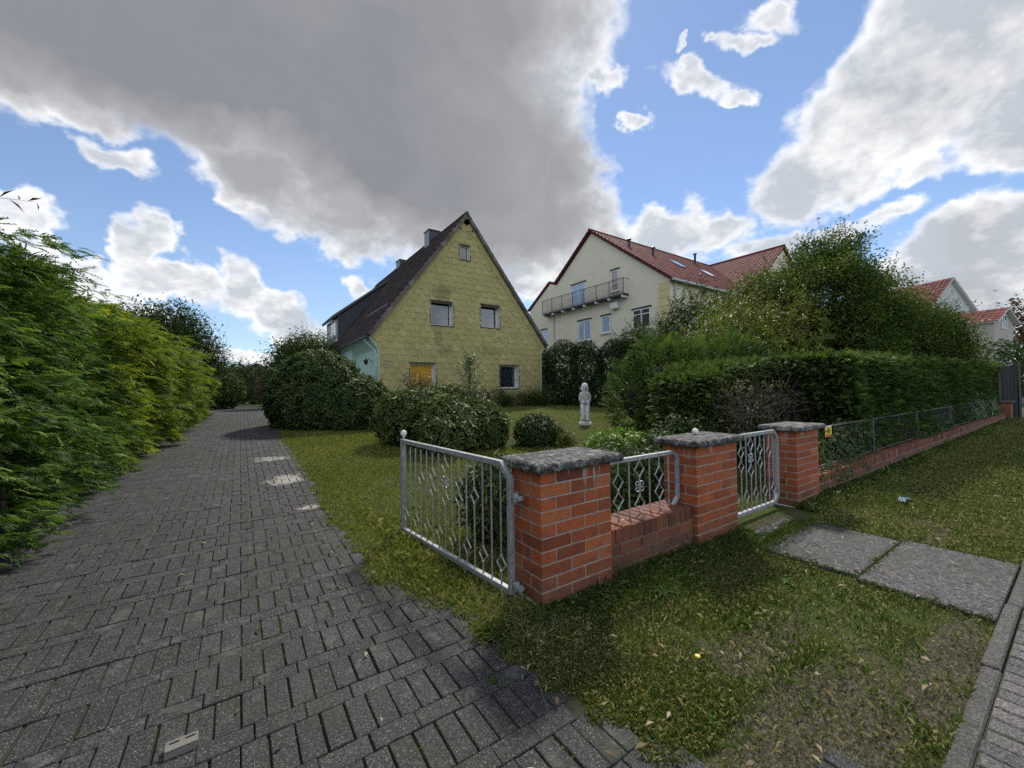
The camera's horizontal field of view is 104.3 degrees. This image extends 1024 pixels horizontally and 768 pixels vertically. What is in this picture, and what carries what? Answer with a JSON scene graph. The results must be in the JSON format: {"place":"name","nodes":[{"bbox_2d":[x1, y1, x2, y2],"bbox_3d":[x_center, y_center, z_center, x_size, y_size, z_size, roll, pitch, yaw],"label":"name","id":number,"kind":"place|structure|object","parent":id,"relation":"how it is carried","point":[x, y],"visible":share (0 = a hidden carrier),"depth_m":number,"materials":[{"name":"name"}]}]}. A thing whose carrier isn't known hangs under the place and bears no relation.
{"place":"outdoors","nodes":[
{"label":"outdoors","id":0,"kind":"place"},
{"bbox_2d":[245,362,268,399],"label":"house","id":1,"kind":"structure","parent":0,"point":[255,365],"depth_m":59.65,"materials":[{"name":"grey tile"}]},
{"bbox_2d":[0,406,865,767],"bbox_3d":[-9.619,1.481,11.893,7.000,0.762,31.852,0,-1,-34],"label":"driveway","id":2,"kind":"structure","parent":0,"point":[34,594],"depth_m":2.28,"materials":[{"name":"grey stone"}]},
{"bbox_2d":[164,730,198,760],"bbox_3d":[-1.372,1.510,1.655,0.108,0.050,0.062,0,-1,-36],"label":"vent block","id":3,"kind":"object","parent":2,"relation":"on","point":[181,745],"depth_m":1.65,"materials":[{"name":"beige concrete"}]},
{"bbox_2d":[465,617,480,626],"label":"weed","id":4,"kind":"object","parent":2,"relation":"on","point":[472,619],"visible":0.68,"depth_m":2.53,"materials":[{"name":"green plant"}]},
{"bbox_2d":[487,675,497,684],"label":"weed","id":5,"kind":"object","parent":2,"relation":"on","point":[493,680],"visible":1,"depth_m":2.01,"materials":[{"name":"green plant"}]},
{"bbox_2d":[483,389,521,406],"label":"tall grass","id":6,"kind":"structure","parent":0,"point":[509,403],"depth_m":20.50,"materials":[{"name":"green plant"}]},
{"bbox_2d":[0,401,1023,767],"bbox_3d":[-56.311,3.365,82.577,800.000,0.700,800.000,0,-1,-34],"label":"ground","id":7,"kind":"structure","parent":0,"point":[772,513],"depth_m":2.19,"materials":[{"name":"green plant"}]},
{"bbox_2d":[0,190,40,212],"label":"leafy branch","id":8,"kind":"object","parent":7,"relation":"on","point":[6,192],"visible":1,"depth_m":3.52,"materials":[{"name":"green plant"}]},
{"bbox_2d":[0,217,141,579],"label":"conifer hedge","id":9,"kind":"object","parent":7,"relation":"on","point":[40,344],"visible":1,"depth_m":3.84,"materials":[{"name":"green plant"}]},
{"bbox_2d":[50,291,222,483],"bbox_3d":[-9.104,0.354,9.352,3.211,3.907,9.962,0,-1,-31],"label":"conifer hedge","id":10,"kind":"object","parent":7,"relation":"on","point":[174,389],"visible":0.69,"depth_m":7.83,"materials":[{"name":"green plant"}]},
{"bbox_2d":[103,292,243,406],"bbox_3d":[-17.658,-1.685,20.569,5.574,6.349,7.457,-1,-1,9],"label":"dark conifer tree","id":11,"kind":"object","parent":7,"relation":"on","point":[174,325],"visible":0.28,"depth_m":20.91,"materials":[{"name":"green plant"}]},
{"bbox_2d":[202,365,247,409],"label":"round bush","id":12,"kind":"object","parent":7,"relation":"on","point":[231,401],"visible":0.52,"depth_m":21.63,"materials":[{"name":"green plant"}]},
{"bbox_2d":[220,355,264,404],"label":"shrubs","id":13,"kind":"object","parent":7,"relation":"on","point":[248,379],"visible":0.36,"depth_m":30.64,"materials":[{"name":"green plant"}]},
{"bbox_2d":[254,367,268,404],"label":"russet bush","id":14,"kind":"object","parent":7,"relation":"on","point":[259,393],"visible":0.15,"depth_m":26.39,"materials":[{"name":"green plant"}]},
{"bbox_2d":[245,321,339,401],"bbox_3d":[-11.765,-1.036,22.754,5.526,4.960,5.043,-1,-1,-10],"label":"bushy tree","id":15,"kind":"object","parent":7,"relation":"on","point":[290,346],"visible":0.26,"depth_m":21.90,"materials":[{"name":"green plant"}]},
{"bbox_2d":[260,347,391,431],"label":"rhododendron","id":16,"kind":"object","parent":7,"relation":"on","point":[321,388],"visible":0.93,"depth_m":11.20,"materials":[{"name":"green plant"}]},
{"bbox_2d":[242,525,580,652],"bbox_3d":[-0.631,1.492,3.283,2.303,0.092,2.164,-1,-1,1],"label":"grass tuft","id":17,"kind":"object","parent":7,"relation":"on","point":[421,580],"visible":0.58,"depth_m":3.12,"materials":[{"name":"green plant"}]},
{"bbox_2d":[394,367,431,390],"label":"purple shrub","id":18,"kind":"object","parent":7,"relation":"on","point":[413,381],"visible":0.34,"depth_m":10.79,"materials":[{"name":"green plant"}]},
{"bbox_2d":[414,376,442,387],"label":"fine shrub","id":19,"kind":"object","parent":7,"relation":"on","point":[428,386],"visible":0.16,"depth_m":10.93,"materials":[{"name":"green plant"}]},
{"bbox_2d":[322,211,548,408],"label":"gabled house","id":20,"kind":"structure","parent":7,"relation":"on","point":[436,302],"depth_m":20.37,"materials":[{"name":"yellow paint"}]},
{"bbox_2d":[409,362,436,385],"bbox_3d":[-4.317,-0.362,19.055,1.350,1.340,0.395,0,-1,-34],"label":"window","id":21,"kind":"structure","parent":20,"relation":"in","point":[427,367],"depth_m":19.20,"materials":[{"name":"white paint"}]},
{"bbox_2d":[430,299,453,327],"bbox_3d":[-3.526,-3.458,19.678,1.290,1.290,0.395,0,-1,-34],"label":"window","id":22,"kind":"structure","parent":20,"relation":"in","point":[440,314],"depth_m":19.86,"materials":[{"name":"white glass"}]},
{"bbox_2d":[459,243,470,261],"bbox_3d":[-2.497,-6.690,20.467,0.650,0.850,0.395,0,-1,-34],"label":"window","id":23,"kind":"structure","parent":20,"relation":"in","point":[465,251],"depth_m":20.48,"materials":[{"name":"white glass"}]},
{"bbox_2d":[480,303,500,329],"bbox_3d":[-1.252,-3.563,21.232,1.260,1.290,0.395,0,-1,-34],"label":"window","id":24,"kind":"structure","parent":20,"relation":"in","point":[490,318],"depth_m":21.42,"materials":[{"name":"white paint"}]},
{"bbox_2d":[499,365,519,389],"bbox_3d":[-0.240,-0.376,21.835,1.340,1.350,0.395,0,-1,-34],"label":"window","id":25,"kind":"structure","parent":20,"relation":"in","point":[509,377],"depth_m":22.04,"materials":[{"name":"black glass"}]},
{"bbox_2d":[368,383,512,455],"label":"rhododendron","id":26,"kind":"object","parent":7,"relation":"on","point":[443,416],"visible":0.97,"depth_m":8.57,"materials":[{"name":"green plant"}]},
{"bbox_2d":[444,347,488,399],"bbox_3d":[-1.065,0.234,10.031,1.137,2.316,1.004,-1,-1,18],"label":"sapling","id":27,"kind":"object","parent":7,"relation":"on","point":[468,362],"visible":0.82,"depth_m":10.00,"materials":[{"name":"green plant"}]},
{"bbox_2d":[405,383,531,407],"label":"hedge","id":28,"kind":"object","parent":7,"relation":"on","point":[494,397],"depth_m":20.54,"materials":[{"name":"green plant"}]},
{"bbox_2d":[464,597,484,607],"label":"weed","id":29,"kind":"object","parent":7,"relation":"on","point":[474,601],"visible":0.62,"depth_m":2.77,"materials":[{"name":"green plant"}]},
{"bbox_2d":[449,448,517,545],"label":"rhododendron","id":30,"kind":"object","parent":7,"relation":"on","point":[495,506],"visible":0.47,"depth_m":3.71,"materials":[{"name":"green plant"}]},
{"bbox_2d":[421,578,565,656],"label":"dry grass","id":31,"kind":"structure","parent":7,"relation":"on","point":[482,608],"depth_m":2.64,"materials":[{"name":"green plant"}]},
{"bbox_2d":[512,411,558,447],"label":"ball bush","id":32,"kind":"object","parent":7,"relation":"on","point":[526,426],"visible":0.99,"depth_m":9.06,"materials":[{"name":"green plant"}]},
{"bbox_2d":[437,583,638,718],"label":"dry grass","id":33,"kind":"structure","parent":7,"relation":"on","point":[522,621],"depth_m":2.37,"materials":[{"name":"green plant"}]},
{"bbox_2d":[498,447,623,604],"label":"gate pillar","id":34,"kind":"structure","parent":7,"relation":"on","point":[562,526],"depth_m":2.79,"materials":[{"name":"red brick"}]},
{"bbox_2d":[400,430,523,595],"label":"driveway gate","id":35,"kind":"structure","parent":34,"relation":"attached to","point":[513,587],"depth_m":3.21,"materials":[{"name":"metal"}]},
{"bbox_2d":[550,417,577,446],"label":"leafy plant","id":36,"kind":"object","parent":7,"relation":"on","point":[564,439],"visible":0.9,"depth_m":9.19,"materials":[{"name":"green plant"}]},
{"bbox_2d":[143,416,1017,767],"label":"leaf litter","id":37,"kind":"object","parent":7,"relation":"on","point":[749,762],"visible":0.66,"depth_m":2.15,"materials":[{"name":"brown plant"}]},
{"bbox_2d":[579,383,591,425],"bbox_3d":[2.458,0.677,13.401,0.416,1.430,0.300,-1,-1,8],"label":"garden statue","id":38,"kind":"object","parent":7,"relation":"on","point":[584,398],"visible":1,"depth_m":13.32,"materials":[{"name":"white stone"}]},
{"bbox_2d":[541,333,669,407],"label":"clipped hedge","id":39,"kind":"object","parent":7,"relation":"on","point":[595,375],"visible":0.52,"depth_m":21.96,"materials":[{"name":"green plant"}]},
{"bbox_2d":[579,425,657,492],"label":"fresh shrub","id":40,"kind":"object","parent":7,"relation":"on","point":[622,434],"visible":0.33,"depth_m":5.41,"materials":[{"name":"green plant"}]},
{"bbox_2d":[593,427,674,512],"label":"rhododendron","id":41,"kind":"object","parent":7,"relation":"on","point":[630,451],"visible":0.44,"depth_m":4.56,"materials":[{"name":"green plant"}]},
{"bbox_2d":[575,551,724,616],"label":"grass tuft","id":42,"kind":"object","parent":7,"relation":"on","point":[647,580],"visible":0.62,"depth_m":2.90,"materials":[{"name":"green plant"}]},
{"bbox_2d":[611,499,693,578],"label":"garden wall","id":43,"kind":"structure","parent":7,"relation":"on","point":[646,533],"depth_m":3.37,"materials":[{"name":"brick"}]},
{"bbox_2d":[610,450,679,519],"bbox_3d":[1.117,0.900,3.486,1.145,0.545,0.035,0,-1,-34],"label":"panel railing","id":44,"kind":"object","parent":43,"relation":"on","point":[675,456],"visible":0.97,"depth_m":3.56,"materials":[{"name":"metal"}]},
{"bbox_2d":[649,585,676,596],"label":"weed","id":45,"kind":"object","parent":7,"relation":"on","point":[661,592],"visible":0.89,"depth_m":2.86,"materials":[{"name":"green plant"}]},
{"bbox_2d":[527,228,803,399],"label":"apartment house","id":46,"kind":"structure","parent":7,"relation":"on","point":[599,286],"depth_m":29.87,"materials":[{"name":"white paint"}]},
{"bbox_2d":[541,329,547,342],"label":"window","id":47,"kind":"structure","parent":46,"relation":"in","point":[544,332],"depth_m":35.25,"materials":[{"name":"glass"}]},
{"bbox_2d":[571,282,585,307],"bbox_3d":[5.228,-6.893,31.306,0.050,1.960,1.560,0,-1,-34],"label":"window","id":48,"kind":"structure","parent":46,"relation":"in","point":[577,297],"depth_m":31.28,"materials":[{"name":"glass"}]},
{"bbox_2d":[578,319,591,340],"bbox_3d":[5.602,-4.142,30.767,0.050,1.550,1.430,0,-1,-34],"label":"window","id":49,"kind":"structure","parent":46,"relation":"in","point":[584,327],"depth_m":30.73,"materials":[{"name":"glass"}]},
{"bbox_2d":[601,315,610,332],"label":"window","id":50,"kind":"structure","parent":46,"relation":"in","point":[605,320],"depth_m":28.96,"materials":[{"name":"glass"}]},
{"bbox_2d":[611,269,618,291],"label":"window","id":51,"kind":"structure","parent":46,"relation":"in","point":[615,273],"depth_m":28.21,"materials":[{"name":"white glass"}]},
{"bbox_2d":[632,307,650,328],"bbox_3d":[8.586,-4.345,26.391,0.050,1.320,1.430,0,-1,-34],"label":"window","id":52,"kind":"structure","parent":46,"relation":"in","point":[648,309],"depth_m":26.32,"materials":[{"name":"white paint"}]},
{"bbox_2d":[669,260,686,267],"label":"roof window","id":53,"kind":"structure","parent":46,"relation":"in","point":[675,262],"depth_m":30.73,"materials":[{"name":"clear glass"}]},
{"bbox_2d":[700,270,716,277],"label":"roof window","id":54,"kind":"structure","parent":46,"relation":"in","point":[706,272],"depth_m":32.39,"materials":[{"name":"clear glass"}]},
{"bbox_2d":[613,409,719,466],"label":"garden shrub","id":55,"kind":"object","parent":7,"relation":"on","point":[690,426],"visible":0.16,"depth_m":6.27,"materials":[{"name":"green plant"}]},
{"bbox_2d":[610,273,736,384],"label":"tall bush","id":56,"kind":"object","parent":7,"relation":"on","point":[688,313],"visible":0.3,"depth_m":17.34,"materials":[{"name":"green plant"}]},
{"bbox_2d":[672,569,696,580],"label":"weed","id":57,"kind":"object","parent":7,"relation":"on","point":[686,574],"visible":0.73,"depth_m":3.09,"materials":[{"name":"green plant"}]},
{"bbox_2d":[599,319,779,438],"bbox_3d":[4.672,-0.068,10.592,4.014,3.466,4.225,0,-1,-34],"label":"conifer bush","id":58,"kind":"object","parent":7,"relation":"on","point":[635,399],"visible":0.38,"depth_m":10.24,"materials":[{"name":"green plant"}]},
{"bbox_2d":[653,431,746,543],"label":"gate pillar","id":59,"kind":"structure","parent":7,"relation":"on","point":[708,475],"depth_m":3.81,"materials":[{"name":"red brick"}]},
{"bbox_2d":[692,428,698,434],"bbox_3d":[1.883,0.487,4.092,0.066,0.066,0.064,0,-1,-34],"label":"cap ball","id":60,"kind":"object","parent":59,"relation":"on","point":[695,431],"visible":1,"depth_m":4.07,"materials":[{"name":"white paint"}]},
{"bbox_2d":[736,430,779,517],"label":"garden gate","id":61,"kind":"structure","parent":59,"relation":"attached to","point":[776,483],"depth_m":4.69,"materials":[{"name":"metal"}]},
{"bbox_2d":[646,353,777,467],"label":"short hedge","id":62,"kind":"object","parent":7,"relation":"on","point":[698,391],"visible":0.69,"depth_m":7.36,"materials":[{"name":"green plant"}]},
{"bbox_2d":[702,711,721,731],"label":"weed","id":63,"kind":"object","parent":7,"relation":"on","point":[714,716],"visible":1,"depth_m":1.76,"materials":[{"name":"green plant"}]},
{"bbox_2d":[698,407,769,463],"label":"garden shrub","id":64,"kind":"object","parent":7,"relation":"on","point":[738,448],"visible":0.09,"depth_m":7.30,"materials":[{"name":"green plant"}]},
{"bbox_2d":[575,532,894,678],"bbox_3d":[1.349,1.428,3.227,2.488,0.172,2.556,-1,-1,10],"label":"grass tuft","id":65,"kind":"object","parent":7,"relation":"on","point":[707,569],"visible":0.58,"depth_m":2.97,"materials":[{"name":"green plant"}]},
{"bbox_2d":[673,281,835,376],"bbox_3d":[7.066,-0.746,11.646,4.930,4.505,3.709,0,-1,-34],"label":"lime shrub","id":66,"kind":"object","parent":7,"relation":"on","point":[769,331],"visible":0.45,"depth_m":11.11,"materials":[{"name":"green plant"}]},
{"bbox_2d":[709,363,823,470],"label":"dead branches","id":67,"kind":"object","parent":7,"relation":"on","point":[769,417],"visible":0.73,"depth_m":6.98,"materials":[{"name":"brown plant"}]},
{"bbox_2d":[669,518,864,586],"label":"grass tuft","id":68,"kind":"object","parent":7,"relation":"on","point":[748,547],"visible":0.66,"depth_m":3.54,"materials":[{"name":"green plant"}]},
{"bbox_2d":[778,576,795,586],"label":"weed","id":69,"kind":"object","parent":7,"relation":"on","point":[784,581],"visible":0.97,"depth_m":3.01,"materials":[{"name":"green plant"}]},
{"bbox_2d":[757,421,825,507],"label":"gate pillar","id":70,"kind":"structure","parent":7,"relation":"on","point":[798,461],"depth_m":5.01,"materials":[{"name":"red brick"},{"name":"rough stone"}]},
{"bbox_2d":[776,348,835,374],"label":"grey shrub","id":71,"kind":"object","parent":7,"relation":"on","point":[811,368],"visible":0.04,"depth_m":10.55,"materials":[{"name":"green plant"}]},
{"bbox_2d":[687,213,1003,371],"bbox_3d":[13.512,-2.179,14.564,14.519,7.419,5.869,-1,-1,-14],"label":"tree","id":72,"kind":"object","parent":7,"relation":"on","point":[868,312],"visible":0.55,"depth_m":12.88,"materials":[{"name":"green plant"}]},
{"bbox_2d":[738,465,1021,549],"bbox_3d":[4.513,1.412,5.253,3.884,0.190,3.868,0,-1,-34],"label":"grass tuft","id":73,"kind":"object","parent":7,"relation":"on","point":[877,495],"visible":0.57,"depth_m":5.13,"materials":[{"name":"green plant"}]},
{"bbox_2d":[759,346,1008,463],"bbox_3d":[14.055,0.296,13.328,21.100,2.735,2.080,0,-1,-34],"label":"street hedge","id":74,"kind":"object","parent":7,"relation":"on","point":[861,384],"visible":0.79,"depth_m":7.91,"materials":[{"name":"green plant"}]},
{"bbox_2d":[819,413,1005,492],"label":"garden wall","id":75,"kind":"structure","parent":7,"relation":"on","point":[886,456],"depth_m":7.43,"materials":[{"name":"brick"}]},
{"bbox_2d":[819,418,874,467],"bbox_3d":[5.194,0.934,6.253,2.926,0.675,0.060,0,-1,-34],"label":"railing","id":76,"kind":"object","parent":75,"relation":"on","point":[871,443],"visible":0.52,"depth_m":6.47,"materials":[{"name":"metal"}]},
{"bbox_2d":[825,425,831,436],"bbox_3d":[4.614,0.687,5.802,0.250,0.160,0.014,0,-1,-34],"label":"warning sign","id":77,"kind":"object","parent":76,"relation":"attached to","point":[828,429],"visible":0.92,"depth_m":5.80,"materials":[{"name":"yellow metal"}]},
{"bbox_2d":[809,400,982,482],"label":"ivy","id":78,"kind":"object","parent":75,"relation":"attached to","point":[828,462],"visible":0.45,"depth_m":6.27,"materials":[{"name":"green plant"}]},
{"bbox_2d":[874,411,918,450],"bbox_3d":[7.689,0.929,7.954,3.086,0.675,0.060,0,-1,-34],"label":"railing","id":79,"kind":"object","parent":75,"relation":"on","point":[916,417],"visible":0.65,"depth_m":8.05,"materials":[{"name":"metal"}]},
{"bbox_2d":[918,405,951,434],"bbox_3d":[10.444,0.924,9.833,3.556,0.675,0.060,0,-1,-34],"label":"railing","id":80,"kind":"object","parent":75,"relation":"on","point":[945,412],"visible":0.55,"depth_m":10.29,"materials":[{"name":"metal"}]},
{"bbox_2d":[951,402,973,426],"bbox_3d":[13.344,0.918,11.811,3.436,0.675,0.060,0,-1,-34],"label":"railing","id":81,"kind":"object","parent":75,"relation":"on","point":[970,403],"visible":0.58,"depth_m":12.06,"materials":[{"name":"metal"}]},
{"bbox_2d":[973,399,989,418],"bbox_3d":[16.215,0.912,13.769,3.486,0.675,0.060,0,-1,-34],"label":"railing","id":82,"kind":"object","parent":75,"relation":"on","point":[984,406],"visible":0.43,"depth_m":13.96,"materials":[{"name":"metal"}]},
{"bbox_2d":[887,277,978,314],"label":"house","id":83,"kind":"structure","parent":7,"relation":"on","point":[948,285],"depth_m":40.90,"materials":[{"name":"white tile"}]},
{"bbox_2d":[941,559,1023,767],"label":"kerb","id":84,"kind":"structure","parent":7,"relation":"on","point":[962,752],"depth_m":1.93,"materials":[{"name":"concrete"}]},
{"bbox_2d":[969,390,1000,420],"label":"pale shrub","id":85,"kind":"object","parent":7,"relation":"on","point":[994,405],"visible":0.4,"depth_m":14.27,"materials":[{"name":"green plant"}]},
{"bbox_2d":[952,307,1020,365],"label":"house","id":86,"kind":"structure","parent":7,"relation":"on","point":[1000,328],"depth_m":33.78,"materials":[{"name":"white paint"}]},
{"bbox_2d":[1001,315,1007,328],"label":"window","id":87,"kind":"structure","parent":86,"relation":"in","point":[1003,323],"depth_m":33.78,"materials":[{"name":"white paint"}]},
{"bbox_2d":[973,338,1023,397],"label":"hedge","id":88,"kind":"object","parent":7,"relation":"on","point":[1004,354],"visible":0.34,"depth_m":26.90,"materials":[{"name":"green plant"}]},
{"bbox_2d":[988,289,1023,352],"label":"copper tree","id":89,"kind":"object","parent":7,"relation":"on","point":[1020,330],"visible":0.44,"depth_m":42.31,"materials":[{"name":"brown plant"}]},
{"bbox_2d":[999,401,1014,417],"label":"gate pillar","id":90,"kind":"structure","parent":7,"relation":"on","point":[1007,406],"depth_m":16.39,"materials":[{"name":"red brick"}]},
{"bbox_2d":[996,362,1021,418],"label":"gate","id":91,"kind":"structure","parent":7,"relation":"on","point":[1009,383],"depth_m":16.74,"materials":[{"name":"metal"}]},
{"bbox_2d":[0,0,1023,375],"label":"sky","id":92,"kind":"structure","parent":0,"point":[265,165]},
{"bbox_2d":[267,402,767,627],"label":"lawn grass","id":93,"kind":"structure","parent":0,"point":[458,575],"depth_m":4.85,"materials":[{"name":"green plant"}]},
{"bbox_2d":[510,384,558,405],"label":"bush","id":94,"kind":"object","parent":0,"point":[536,399],"depth_m":21.40,"materials":[{"name":"green plant"}]},
{"bbox_2d":[754,518,1019,623],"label":"garden path","id":95,"kind":"structure","parent":0,"point":[918,568],"depth_m":3.22,"materials":[{"name":"concrete"}]},
{"bbox_2d":[746,518,1016,620],"bbox_3d":[3.094,1.470,3.514,1.410,0.059,1.632,0,-1,-34],"label":"path moss","id":96,"kind":"object","parent":95,"relation":"on","point":[791,526],"visible":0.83,"depth_m":3.68,"materials":[{"name":"green plant"}]},
{"bbox_2d":[973,610,1023,767],"bbox_3d":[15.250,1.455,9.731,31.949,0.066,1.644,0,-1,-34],"label":"pavement","id":97,"kind":"structure","parent":0,"point":[991,755],"depth_m":1.74,"materials":[{"name":"grey stone"}]}
]}

